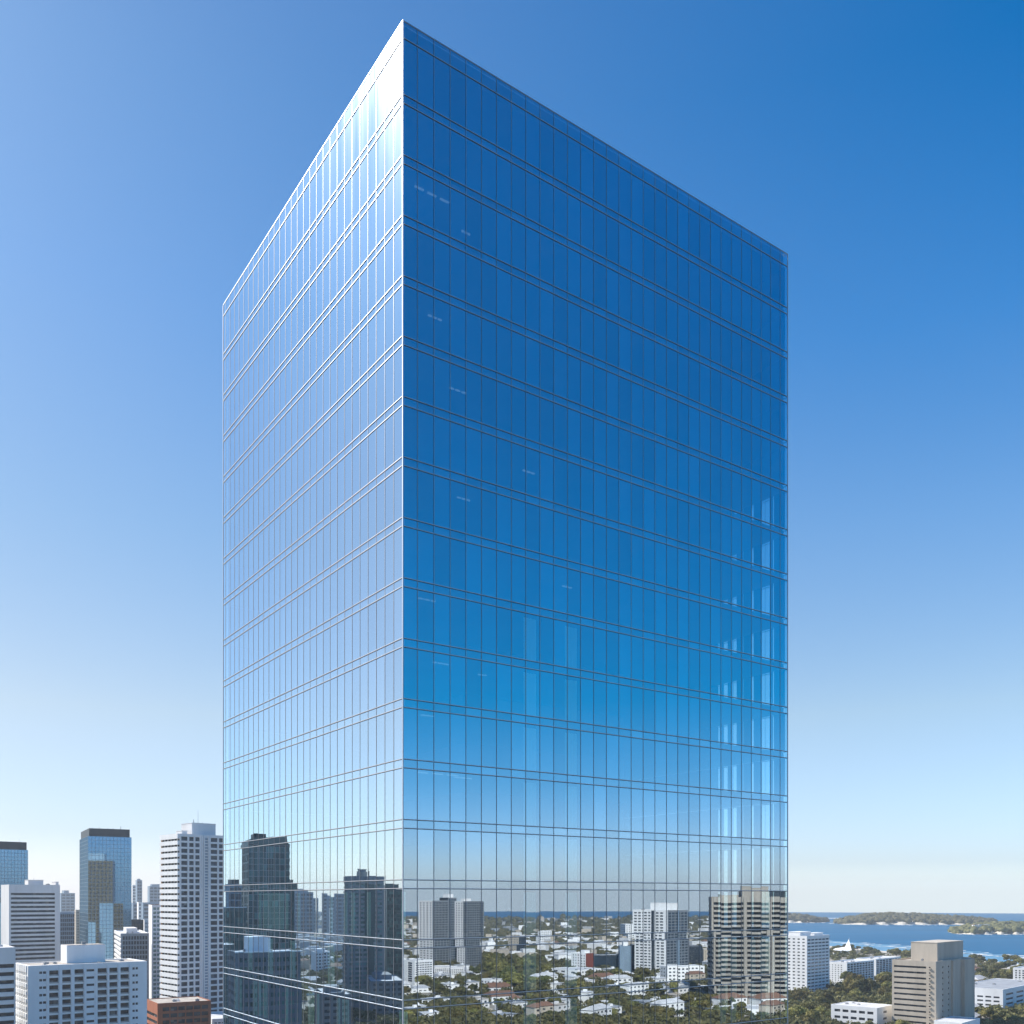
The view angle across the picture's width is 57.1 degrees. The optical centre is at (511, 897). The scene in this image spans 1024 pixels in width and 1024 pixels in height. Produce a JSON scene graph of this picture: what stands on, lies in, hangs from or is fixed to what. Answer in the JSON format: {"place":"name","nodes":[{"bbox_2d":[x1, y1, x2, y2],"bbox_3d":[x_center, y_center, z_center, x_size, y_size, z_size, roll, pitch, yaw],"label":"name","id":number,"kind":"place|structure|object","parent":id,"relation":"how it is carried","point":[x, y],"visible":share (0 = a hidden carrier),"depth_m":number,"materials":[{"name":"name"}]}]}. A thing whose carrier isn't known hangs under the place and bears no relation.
{"place":"outdoors","nodes":[
{"label":"outdoors","id":0,"kind":"place"},
{"bbox_2d":[0,945,14,1023],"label":"office block","id":1,"kind":"structure","parent":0,"point":[7,984],"depth_m":384.62,"materials":[{"name":"white concrete"}]},
{"bbox_2d":[0,964,13,967],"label":"window","id":2,"kind":"structure","parent":1,"relation":"in","point":[1,965],"depth_m":385.22,"materials":[{"name":"black glass"}]},
{"bbox_2d":[0,972,13,975],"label":"window","id":3,"kind":"structure","parent":1,"relation":"in","point":[1,973],"depth_m":385.22,"materials":[{"name":"black glass"}]},
{"bbox_2d":[0,980,13,983],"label":"window","id":4,"kind":"structure","parent":1,"relation":"in","point":[2,981],"depth_m":385.31,"materials":[{"name":"black glass"}]},
{"bbox_2d":[0,988,13,991],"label":"window","id":5,"kind":"structure","parent":1,"relation":"in","point":[4,989],"depth_m":385.31,"materials":[{"name":"black glass"}]},
{"bbox_2d":[0,996,13,999],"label":"window","id":6,"kind":"structure","parent":1,"relation":"in","point":[6,997],"depth_m":385.31,"materials":[{"name":"black glass"}]},
{"bbox_2d":[0,1004,13,1007],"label":"window","id":7,"kind":"structure","parent":1,"relation":"in","point":[7,1005],"depth_m":385.31,"materials":[{"name":"black glass"}]},
{"bbox_2d":[0,1012,13,1016],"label":"window","id":8,"kind":"structure","parent":1,"relation":"in","point":[9,1013],"depth_m":385.31,"materials":[{"name":"black glass"}]},
{"bbox_2d":[0,1020,13,1023],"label":"window","id":9,"kind":"structure","parent":1,"relation":"in","point":[10,1021],"depth_m":385.31,"materials":[{"name":"black glass"}]},
{"bbox_2d":[0,841,27,944],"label":"glass office tower","id":10,"kind":"structure","parent":0,"point":[13,863],"depth_m":783.93,"materials":[{"name":"blue glass"}]},
{"bbox_2d":[1,880,59,962],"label":"office block","id":11,"kind":"structure","parent":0,"point":[30,920],"depth_m":650.78,"materials":[{"name":"white concrete"}]},
{"bbox_2d":[11,893,54,894],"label":"window","id":12,"kind":"structure","parent":11,"relation":"in","point":[11,893],"depth_m":650.10,"materials":[{"name":"black glass"}]},
{"bbox_2d":[11,897,54,898],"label":"window","id":13,"kind":"structure","parent":11,"relation":"in","point":[11,897],"depth_m":650.10,"materials":[{"name":"black glass"}]},
{"bbox_2d":[11,902,54,903],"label":"window","id":14,"kind":"structure","parent":11,"relation":"in","point":[11,902],"depth_m":650.10,"materials":[{"name":"black glass"}]},
{"bbox_2d":[11,906,54,907],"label":"window","id":15,"kind":"structure","parent":11,"relation":"in","point":[11,906],"depth_m":650.10,"materials":[{"name":"black glass"}]},
{"bbox_2d":[11,910,54,911],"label":"window","id":16,"kind":"structure","parent":11,"relation":"in","point":[11,910],"depth_m":650.10,"materials":[{"name":"black glass"}]},
{"bbox_2d":[11,914,54,916],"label":"window","id":17,"kind":"structure","parent":11,"relation":"in","point":[31,915],"depth_m":650.34,"materials":[{"name":"black glass"}]},
{"bbox_2d":[11,918,54,920],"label":"window","id":18,"kind":"structure","parent":11,"relation":"in","point":[53,919],"depth_m":650.34,"materials":[{"name":"black glass"}]},
{"bbox_2d":[11,923,54,925],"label":"window","id":19,"kind":"structure","parent":11,"relation":"in","point":[11,923],"depth_m":649.87,"materials":[{"name":"black glass"}]},
{"bbox_2d":[11,927,54,929],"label":"window","id":20,"kind":"structure","parent":11,"relation":"in","point":[24,928],"depth_m":649.55,"materials":[{"name":"black glass"}]},
{"bbox_2d":[11,931,54,933],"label":"window","id":21,"kind":"structure","parent":11,"relation":"in","point":[40,932],"depth_m":650.50,"materials":[{"name":"black glass"}]},
{"bbox_2d":[11,935,54,938],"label":"window","id":22,"kind":"structure","parent":11,"relation":"in","point":[51,936],"depth_m":650.34,"materials":[{"name":"black glass"}]},
{"bbox_2d":[11,940,54,942],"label":"window","id":23,"kind":"structure","parent":11,"relation":"in","point":[22,941],"depth_m":649.71,"materials":[{"name":"black glass"}]},
{"bbox_2d":[11,944,54,946],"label":"window","id":24,"kind":"structure","parent":11,"relation":"in","point":[33,945],"depth_m":650.34,"materials":[{"name":"black glass"}]},
{"bbox_2d":[15,948,54,950],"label":"window","id":25,"kind":"structure","parent":11,"relation":"in","point":[42,949],"depth_m":651.14,"materials":[{"name":"black glass"}]},
{"bbox_2d":[15,952,54,955],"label":"window","id":26,"kind":"structure","parent":11,"relation":"in","point":[49,953],"depth_m":650.90,"materials":[{"name":"black glass"}]},
{"bbox_2d":[15,957,54,959],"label":"window","id":27,"kind":"structure","parent":11,"relation":"in","point":[29,958],"depth_m":650.66,"materials":[{"name":"black glass"}]},
{"bbox_2d":[60,912,73,960],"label":"office block","id":28,"kind":"structure","parent":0,"point":[66,927],"depth_m":1063.59,"materials":[{"name":"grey glass"}]},
{"bbox_2d":[60,890,74,911],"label":"skyline tower","id":29,"kind":"structure","parent":0,"point":[67,901],"depth_m":2509.96,"materials":[{"name":"white concrete"}]},
{"bbox_2d":[62,894,73,910],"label":"lower windows","id":30,"kind":"structure","parent":29,"relation":"in","point":[62,894],"depth_m":2510.12,"materials":[{"name":"grey glass"}]},
{"bbox_2d":[74,910,78,943],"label":"apartment tower","id":31,"kind":"structure","parent":0,"point":[76,926],"depth_m":981.12,"materials":[{"name":"beige concrete"}]},
{"bbox_2d":[15,942,146,1023],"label":"apartment block","id":32,"kind":"structure","parent":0,"point":[83,983],"depth_m":416.30,"materials":[{"name":"grey concrete"}]},
{"bbox_2d":[49,1009,137,1023],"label":"lower windows","id":33,"kind":"structure","parent":32,"relation":"in","point":[122,1011],"depth_m":419.59,"materials":[{"name":"black glass"}]},
{"bbox_2d":[79,827,130,958],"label":"glass office tower","id":34,"kind":"structure","parent":0,"point":[104,884],"depth_m":768.75,"materials":[{"name":"blue glass"}]},
{"bbox_2d":[114,927,148,998],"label":"office block","id":35,"kind":"structure","parent":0,"point":[131,942],"depth_m":605.72,"materials":[{"name":"white concrete"}]},
{"bbox_2d":[131,885,134,902],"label":"skyline tower","id":36,"kind":"structure","parent":0,"point":[132,893],"depth_m":2401.78,"materials":[{"name":"white concrete"}]},
{"bbox_2d":[131,903,136,918],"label":"skyline tower","id":37,"kind":"structure","parent":0,"point":[133,910],"depth_m":2003.40,"materials":[{"name":"white concrete"}]},
{"bbox_2d":[131,919,142,930],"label":"office block","id":38,"kind":"structure","parent":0,"point":[137,924],"depth_m":903.98,"materials":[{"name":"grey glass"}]},
{"bbox_2d":[135,879,141,902],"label":"skyline tower","id":39,"kind":"structure","parent":0,"point":[138,890],"depth_m":2303.89,"materials":[{"name":"white concrete"}]},
{"bbox_2d":[143,919,147,932],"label":"office block","id":40,"kind":"structure","parent":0,"point":[145,925],"depth_m":940.80,"materials":[{"name":"white concrete"}]},
{"bbox_2d":[141,902,159,919],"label":"skyline tower","id":41,"kind":"structure","parent":0,"point":[144,910],"depth_m":1954.63,"materials":[{"name":"white concrete"}]},
{"bbox_2d":[147,884,160,901],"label":"skyline tower","id":42,"kind":"structure","parent":0,"point":[153,893],"depth_m":2508.09,"materials":[{"name":"white concrete"}]},
{"bbox_2d":[150,887,160,900],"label":"lower windows","id":43,"kind":"structure","parent":42,"relation":"in","point":[150,887],"depth_m":2507.05,"materials":[{"name":"grey glass"}]},
{"bbox_2d":[148,905,160,998],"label":"apartment block","id":44,"kind":"structure","parent":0,"point":[154,918],"depth_m":661.74,"materials":[{"name":"concrete"}]},
{"bbox_2d":[147,996,210,1023],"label":"brick building","id":45,"kind":"structure","parent":0,"point":[186,1010],"depth_m":479.10,"materials":[{"name":"red brick"}]},
{"bbox_2d":[160,819,222,1011],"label":"apartment tower","id":46,"kind":"structure","parent":0,"point":[191,909],"depth_m":569.33,"materials":[{"name":"white concrete"}]},
{"bbox_2d":[181,921,222,1011],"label":"lower windows","id":47,"kind":"structure","parent":46,"relation":"in","point":[184,929],"depth_m":568.76,"materials":[{"name":"grey glass"}]},
{"bbox_2d":[211,1011,222,1023],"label":"podium","id":48,"kind":"object","parent":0,"point":[216,1017],"visible":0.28,"depth_m":532.83,"materials":[{"name":"white concrete"}]},
{"bbox_2d":[223,20,787,1023],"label":"glass tower","id":49,"kind":"structure","parent":0,"point":[505,552],"depth_m":71.67,"materials":[{"name":"glass"}]},
{"bbox_2d":[0,0,1023,912],"label":"sky","id":50,"kind":"structure","parent":0,"point":[150,149],"materials":[{"name":"blue"}]},
{"bbox_2d":[788,920,821,922],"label":"hills","id":51,"kind":"structure","parent":0,"point":[790,921],"depth_m":3083.42,"materials":[{"name":"beige sand"}]},
{"bbox_2d":[788,912,829,922],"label":"island woods","id":52,"kind":"object","parent":51,"relation":"on","point":[801,917],"visible":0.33,"depth_m":3108.12,"materials":[{"name":"green plant"}]},
{"bbox_2d":[833,940,851,954],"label":"sail pavilion","id":53,"kind":"structure","parent":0,"point":[847,947],"depth_m":1324.98,"materials":[{"name":"white fabric"}]},
{"bbox_2d":[831,1001,891,1023],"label":"office building","id":54,"kind":"structure","parent":0,"point":[863,1012],"depth_m":570.87,"materials":[{"name":"white concrete"}]},
{"bbox_2d":[802,947,991,1019],"bbox_3d":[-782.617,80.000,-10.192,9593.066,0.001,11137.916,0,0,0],"label":"ground","id":55,"kind":"structure","parent":0,"point":[857,952],"depth_m":1308.81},
{"bbox_2d":[137,902,140,918],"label":"skyline tower","id":56,"kind":"structure","parent":55,"relation":"on","point":[138,910],"depth_m":1851.30,"materials":[{"name":"white concrete"}]},
{"bbox_2d":[788,1005,808,1017],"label":"tree","id":57,"kind":"object","parent":55,"relation":"on","point":[797,1010],"visible":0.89,"depth_m":585.32,"materials":[{"name":"green plant"}]},
{"bbox_2d":[790,989,809,999],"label":"tree","id":58,"kind":"object","parent":55,"relation":"on","point":[798,994],"visible":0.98,"depth_m":700.04,"materials":[{"name":"green plant"}]},
{"bbox_2d":[797,1015,815,1023],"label":"tree","id":59,"kind":"object","parent":55,"relation":"on","point":[805,1018],"visible":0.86,"depth_m":566.59,"materials":[{"name":"green plant"}]},
{"bbox_2d":[800,1002,813,1009],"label":"tree","id":60,"kind":"object","parent":55,"relation":"on","point":[806,1005],"visible":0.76,"depth_m":628.95,"materials":[{"name":"green plant"}]},
{"bbox_2d":[788,931,828,991],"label":"apartment block","id":61,"kind":"structure","parent":55,"relation":"on","point":[808,958],"depth_m":779.07,"materials":[{"name":"white concrete"}]},
{"bbox_2d":[788,967,827,989],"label":"lower windows","id":62,"kind":"structure","parent":61,"relation":"in","point":[788,967],"depth_m":780.45,"materials":[{"name":"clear glass"}]},
{"bbox_2d":[804,1009,820,1017],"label":"tree","id":63,"kind":"object","parent":55,"relation":"on","point":[815,1013],"visible":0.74,"depth_m":577.88,"materials":[{"name":"green plant"}]},
{"bbox_2d":[815,1006,826,1011],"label":"tree","id":64,"kind":"object","parent":55,"relation":"on","point":[819,1009],"visible":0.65,"depth_m":613.72,"materials":[{"name":"green plant"}]},
{"bbox_2d":[815,996,832,1003],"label":"tree","id":65,"kind":"object","parent":55,"relation":"on","point":[821,999],"visible":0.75,"depth_m":655.80,"materials":[{"name":"green plant"}]},
{"bbox_2d":[820,991,834,999],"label":"tree","id":66,"kind":"object","parent":55,"relation":"on","point":[828,995],"visible":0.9,"depth_m":684.94,"materials":[{"name":"green plant"}]},
{"bbox_2d":[840,971,853,979],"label":"tree","id":67,"kind":"object","parent":55,"relation":"on","point":[843,974],"visible":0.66,"depth_m":815.79,"materials":[{"name":"green plant"}]},
{"bbox_2d":[829,959,873,984],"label":"apartment block","id":68,"kind":"structure","parent":55,"relation":"on","point":[863,967],"depth_m":852.01,"materials":[{"name":"white concrete"}]},
{"bbox_2d":[840,976,866,991],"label":"tree","id":69,"kind":"object","parent":55,"relation":"on","point":[851,983],"visible":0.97,"depth_m":740.93,"materials":[{"name":"green plant"}]},
{"bbox_2d":[846,988,862,996],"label":"tree","id":70,"kind":"object","parent":55,"relation":"on","point":[854,992],"visible":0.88,"depth_m":720.01,"materials":[{"name":"green plant"}]},
{"bbox_2d":[845,972,864,979],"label":"tree","id":71,"kind":"object","parent":55,"relation":"on","point":[855,975],"visible":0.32,"depth_m":803.25,"materials":[{"name":"green plant"}]},
{"bbox_2d":[861,977,876,990],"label":"tree","id":72,"kind":"object","parent":55,"relation":"on","point":[870,982],"visible":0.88,"depth_m":741.20,"materials":[{"name":"green plant"}]},
{"bbox_2d":[856,956,900,975],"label":"apartment block","id":73,"kind":"structure","parent":55,"relation":"on","point":[882,963],"depth_m":943.29,"materials":[{"name":"white concrete"}]},
{"bbox_2d":[875,974,891,982],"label":"tree","id":74,"kind":"object","parent":55,"relation":"on","point":[883,978],"visible":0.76,"depth_m":790.64,"materials":[{"name":"green plant"}]},
{"bbox_2d":[877,986,891,994],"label":"tree","id":75,"kind":"object","parent":55,"relation":"on","point":[882,990],"visible":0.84,"depth_m":726.58,"materials":[{"name":"green plant"}]},
{"bbox_2d":[881,981,891,988],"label":"tree","id":76,"kind":"object","parent":55,"relation":"on","point":[887,984],"visible":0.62,"depth_m":760.50,"materials":[{"name":"green plant"}]},
{"bbox_2d":[891,948,900,955],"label":"tree","id":77,"kind":"object","parent":55,"relation":"on","point":[895,951],"visible":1,"depth_m":1212.25,"materials":[{"name":"green plant"}]},
{"bbox_2d":[895,1019,910,1023],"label":"tree","id":78,"kind":"object","parent":55,"relation":"on","point":[900,1021],"visible":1,"depth_m":547.43,"materials":[{"name":"green plant"}]},
{"bbox_2d":[788,947,1023,1023],"bbox_3d":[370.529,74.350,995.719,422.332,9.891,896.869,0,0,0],"label":"woodland","id":79,"kind":"object","parent":55,"relation":"on","point":[872,995],"visible":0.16,"depth_m":680.89,"materials":[{"name":"green plant"}]},
{"bbox_2d":[892,940,974,1023],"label":"office block","id":80,"kind":"structure","parent":55,"relation":"on","point":[932,980],"depth_m":558.51,"materials":[{"name":"beige concrete"}]},
{"bbox_2d":[894,965,925,967],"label":"window","id":81,"kind":"structure","parent":80,"relation":"in","point":[894,965],"depth_m":555.93,"materials":[{"name":"black glass"}]},
{"bbox_2d":[894,970,925,973],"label":"window","id":82,"kind":"structure","parent":80,"relation":"in","point":[894,970],"depth_m":555.72,"materials":[{"name":"black glass"}]},
{"bbox_2d":[894,976,925,979],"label":"window","id":83,"kind":"structure","parent":80,"relation":"in","point":[894,976],"depth_m":555.72,"materials":[{"name":"black glass"}]},
{"bbox_2d":[894,981,925,984],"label":"window","id":84,"kind":"structure","parent":80,"relation":"in","point":[894,981],"depth_m":555.93,"materials":[{"name":"black glass"}]},
{"bbox_2d":[894,987,925,990],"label":"window","id":85,"kind":"structure","parent":80,"relation":"in","point":[894,987],"depth_m":555.93,"materials":[{"name":"black glass"}]},
{"bbox_2d":[894,992,925,995],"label":"window","id":86,"kind":"structure","parent":80,"relation":"in","point":[894,992],"depth_m":555.72,"materials":[{"name":"black glass"}]},
{"bbox_2d":[894,998,925,1001],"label":"window","id":87,"kind":"structure","parent":80,"relation":"in","point":[894,998],"depth_m":555.72,"materials":[{"name":"black glass"}]},
{"bbox_2d":[894,1003,925,1006],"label":"window","id":88,"kind":"structure","parent":80,"relation":"in","point":[894,1003],"depth_m":556.13,"materials":[{"name":"black glass"}]},
{"bbox_2d":[894,1009,925,1012],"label":"window","id":89,"kind":"structure","parent":80,"relation":"in","point":[894,1009],"depth_m":555.72,"materials":[{"name":"black glass"}]},
{"bbox_2d":[894,1014,925,1018],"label":"window","id":90,"kind":"structure","parent":80,"relation":"in","point":[894,1014],"depth_m":556.13,"materials":[{"name":"black glass"}]},
{"bbox_2d":[975,975,987,980],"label":"house","id":91,"kind":"structure","parent":55,"relation":"on","point":[979,977],"depth_m":887.44,"materials":[{"name":"beige concrete"}]},
{"bbox_2d":[981,1007,996,1018],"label":"tree","id":92,"kind":"object","parent":55,"relation":"on","point":[987,1011],"visible":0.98,"depth_m":605.99,"materials":[{"name":"green plant"}]},
{"bbox_2d":[987,968,997,977],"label":"tree","id":93,"kind":"object","parent":55,"relation":"on","point":[991,972],"visible":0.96,"depth_m":889.03,"materials":[{"name":"green plant"}]},
{"bbox_2d":[989,1013,1002,1019],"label":"tree","id":94,"kind":"object","parent":55,"relation":"on","point":[995,1016],"visible":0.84,"depth_m":586.90,"materials":[{"name":"green plant"}]},
{"bbox_2d":[989,963,1004,969],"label":"tree","id":95,"kind":"object","parent":55,"relation":"on","point":[996,966],"visible":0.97,"depth_m":988.14,"materials":[{"name":"green plant"}]},
{"bbox_2d":[992,971,1006,978],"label":"tree","id":96,"kind":"object","parent":55,"relation":"on","point":[998,975],"visible":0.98,"depth_m":876.76,"materials":[{"name":"green plant"}]},
{"bbox_2d":[1006,965,1017,975],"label":"tree","id":97,"kind":"object","parent":55,"relation":"on","point":[1010,970],"visible":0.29,"depth_m":893.53,"materials":[{"name":"green plant"}]},
{"bbox_2d":[1006,1015,1020,1021],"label":"tree","id":98,"kind":"object","parent":55,"relation":"on","point":[1010,1017],"visible":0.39,"depth_m":578.81,"materials":[{"name":"green plant"}]},
{"bbox_2d":[1013,966,1023,979],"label":"apartment block","id":99,"kind":"structure","parent":55,"relation":"on","point":[1018,972],"depth_m":816.29,"materials":[{"name":"white concrete"}]},
{"bbox_2d":[788,912,1023,954],"bbox_3d":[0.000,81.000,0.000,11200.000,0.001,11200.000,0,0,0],"label":"sea","id":100,"kind":"structure","parent":0,"point":[907,935],"depth_m":2087.61,"materials":[{"name":"liquid"}]},
{"bbox_2d":[848,921,972,924],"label":"hills","id":101,"kind":"structure","parent":0,"point":[901,923],"depth_m":2853.41,"materials":[{"name":"beige sand"}]},
{"bbox_2d":[833,912,997,923],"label":"island woods","id":102,"kind":"object","parent":101,"relation":"on","point":[888,917],"visible":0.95,"depth_m":2895.00,"materials":[{"name":"green plant"}]},
{"bbox_2d":[829,940,1023,963],"bbox_3d":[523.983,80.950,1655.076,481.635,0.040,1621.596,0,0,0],"label":"shallows","id":103,"kind":"structure","parent":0,"point":[880,947],"depth_m":1507.96,"materials":[{"name":"liquid"}]},
{"bbox_2d":[833,942,1023,957],"bbox_3d":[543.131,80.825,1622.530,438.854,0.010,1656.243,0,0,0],"label":"surf","id":104,"kind":"structure","parent":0,"point":[905,947],"depth_m":1448.33,"materials":[{"name":"white liquid"}]},
{"bbox_2d":[934,1016,979,1023],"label":"building","id":105,"kind":"structure","parent":0,"point":[958,1020],"depth_m":532.15,"materials":[{"name":"white concrete"}]},
{"bbox_2d":[950,931,1023,934],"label":"hills","id":106,"kind":"structure","parent":0,"point":[1001,932],"depth_m":2100.63,"materials":[{"name":"beige sand"}]},
{"bbox_2d":[947,920,1023,933],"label":"island woods","id":107,"kind":"object","parent":106,"relation":"on","point":[1008,926],"visible":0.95,"depth_m":2129.07,"materials":[{"name":"green plant"}]},
{"bbox_2d":[975,978,1023,1008],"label":"office building","id":108,"kind":"structure","parent":0,"point":[1003,992],"depth_m":662.73,"materials":[{"name":"white concrete"}]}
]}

